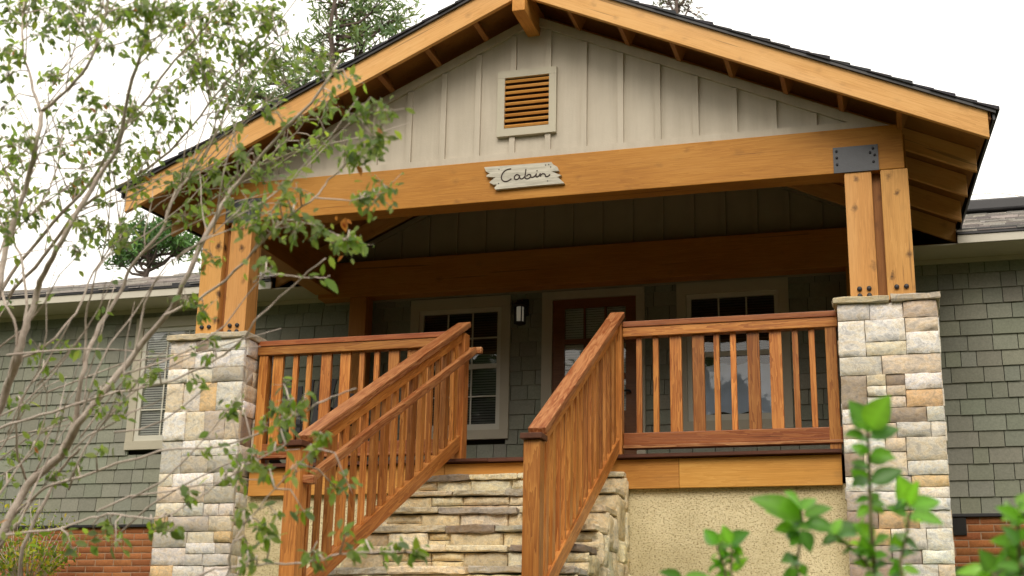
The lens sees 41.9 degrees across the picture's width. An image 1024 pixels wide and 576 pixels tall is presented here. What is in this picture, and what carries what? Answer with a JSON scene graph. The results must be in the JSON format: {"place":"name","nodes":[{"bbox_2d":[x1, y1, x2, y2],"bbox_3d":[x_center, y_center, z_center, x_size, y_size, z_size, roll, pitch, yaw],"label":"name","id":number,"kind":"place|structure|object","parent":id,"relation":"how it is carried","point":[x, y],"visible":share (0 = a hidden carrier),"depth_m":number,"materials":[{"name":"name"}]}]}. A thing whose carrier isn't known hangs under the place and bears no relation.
{"place":"outdoors","nodes":[
{"label":"outdoors","id":0,"kind":"place"},
{"bbox_2d":[269,379,354,463],"bbox_3d":[-1.756,1.196,11.474,0.800,1.010,0.874,-4,-17,16],"label":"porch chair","id":1,"kind":"object","parent":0,"point":[298,427],"visible":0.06,"depth_m":11.68,"materials":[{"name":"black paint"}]},
{"bbox_2d":[0,0,1023,290],"label":"sky","id":2,"kind":"structure","parent":0,"point":[971,49],"materials":[{"name":"white"}]},
{"bbox_2d":[955,566,1023,575],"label":"ground","id":3,"kind":"structure","parent":0,"point":[996,573],"depth_m":10.12,"materials":[{"name":"green plant"}]},
{"bbox_2d":[0,492,85,575],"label":"foundation bush","id":4,"kind":"object","parent":3,"relation":"on","point":[8,563],"visible":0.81,"depth_m":12.43,"materials":[{"name":"green plant"}]},
{"bbox_2d":[94,213,201,276],"bbox_3d":[-5.799,1.562,20.296,2.159,6.100,1.584,-4,-17,16],"label":"pine tree","id":5,"kind":"object","parent":3,"relation":"on","point":[176,245],"visible":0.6,"depth_m":20.79,"materials":[{"name":"green plant"}]},
{"bbox_2d":[150,331,273,575],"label":"stone pier","id":6,"kind":"structure","parent":3,"relation":"on","point":[208,525],"depth_m":10.18,"materials":[{"name":"beige stone"}]},
{"bbox_2d":[0,0,429,575],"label":"deciduous shrub","id":7,"kind":"object","parent":3,"relation":"on","point":[373,146],"visible":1,"depth_m":4.27,"materials":[{"name":"green plant"}]},
{"bbox_2d":[211,0,425,115],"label":"pine tree","id":8,"kind":"object","parent":3,"relation":"on","point":[355,35],"visible":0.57,"depth_m":18.74,"materials":[{"name":"green plant"}]},
{"bbox_2d":[278,322,482,575],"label":"stair railing","id":9,"kind":"object","parent":3,"relation":"on","point":[454,340],"visible":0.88,"depth_m":8.54,"materials":[{"name":"brown wood"}]},
{"bbox_2d":[327,471,630,575],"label":"stone stairs","id":10,"kind":"structure","parent":3,"relation":"on","point":[465,524],"depth_m":8.69,"materials":[{"name":"beige stone"}]},
{"bbox_2d":[0,0,1023,575],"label":"cabin","id":11,"kind":"object","parent":3,"relation":"on","point":[708,168],"visible":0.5,"depth_m":10.90,"materials":[{"name":"green"}]},
{"bbox_2d":[124,315,196,449],"bbox_3d":[-3.366,0.940,13.345,0.970,1.350,0.078,-4,-17,16],"label":"window","id":12,"kind":"structure","parent":11,"relation":"in","point":[149,438],"depth_m":13.42,"materials":[{"name":"beige paint"}]},
{"bbox_2d":[251,331,445,463],"bbox_3d":[-1.214,0.855,10.195,1.615,0.975,0.115,-4,-17,16],"label":"porch railing","id":13,"kind":"object","parent":11,"relation":"on","point":[393,345],"visible":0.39,"depth_m":10.28,"materials":[{"name":"brown wood"}]},
{"bbox_2d":[410,295,510,439],"bbox_3d":[-0.494,0.755,12.522,0.993,1.360,0.078,-4,-17,16],"label":"window","id":14,"kind":"structure","parent":11,"relation":"in","point":[489,317],"depth_m":12.50,"materials":[{"name":"beige paint"}]},
{"bbox_2d":[512,299,528,325],"bbox_3d":[0.079,0.220,12.396,0.155,0.270,0.180,-4,-17,16],"label":"wall lantern","id":15,"kind":"object","parent":11,"relation":"attached to","point":[521,309],"depth_m":12.35,"materials":[{"name":"brown metal"}]},
{"bbox_2d":[484,162,564,190],"bbox_3d":[0.093,-0.853,10.158,0.636,0.190,0.035,-4,-17,16],"label":"cabin sign","id":16,"kind":"object","parent":11,"relation":"attached to","point":[507,177],"visible":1,"depth_m":10.14,"materials":[{"name":"grey wood"}]},
{"bbox_2d":[552,296,636,453],"bbox_3d":[0.739,0.980,12.063,0.783,1.850,0.118,-4,-17,16],"label":"door","id":17,"kind":"structure","parent":11,"relation":"in","point":[575,321],"depth_m":12.27,"materials":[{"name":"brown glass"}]},
{"bbox_2d":[622,310,843,449],"bbox_3d":[1.534,0.683,9.406,1.515,0.975,0.115,-4,-17,16],"label":"porch railing","id":18,"kind":"object","parent":11,"relation":"on","point":[675,331],"visible":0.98,"depth_m":9.37,"materials":[{"name":"brown wood"}]},
{"bbox_2d":[676,277,793,430],"bbox_3d":[1.962,0.590,11.819,0.994,1.353,0.078,-4,-17,16],"label":"window","id":19,"kind":"structure","parent":11,"relation":"in","point":[762,295],"depth_m":11.84,"materials":[{"name":"beige paint"}]},
{"bbox_2d":[520,312,624,575],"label":"stair railing","id":20,"kind":"object","parent":3,"relation":"on","point":[572,438],"visible":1,"depth_m":8.13,"materials":[{"name":"brown wood"}]},
{"bbox_2d":[652,0,708,19],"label":"pine tree","id":21,"kind":"object","parent":3,"relation":"on","point":[669,3],"visible":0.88,"depth_m":21.96,"materials":[{"name":"green plant"}]},
{"bbox_2d":[659,525,749,575],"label":"young shrub","id":22,"kind":"object","parent":3,"relation":"on","point":[725,538],"visible":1,"depth_m":2.50,"materials":[{"name":"green plant"}]},
{"bbox_2d":[750,395,943,575],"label":"young shrub","id":23,"kind":"object","parent":3,"relation":"on","point":[873,417],"visible":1,"depth_m":2.33,"materials":[{"name":"green plant"}]},
{"bbox_2d":[832,291,955,575],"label":"stone pier","id":24,"kind":"structure","parent":3,"relation":"on","point":[892,348],"depth_m":8.80,"materials":[{"name":"beige stone"}]},
{"bbox_2d":[955,493,1023,575],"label":"young shrub","id":25,"kind":"object","parent":3,"relation":"on","point":[1009,540],"visible":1,"depth_m":2.19,"materials":[{"name":"green plant"}]},
{"bbox_2d":[972,192,1019,195],"bbox_3d":[8.503,-1.211,20.270,5.997,0.648,0.544,1,-16,-1],"label":"overhead wire","id":26,"kind":"object","parent":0,"point":[996,192],"visible":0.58,"depth_m":20.49,"materials":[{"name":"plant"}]}
]}

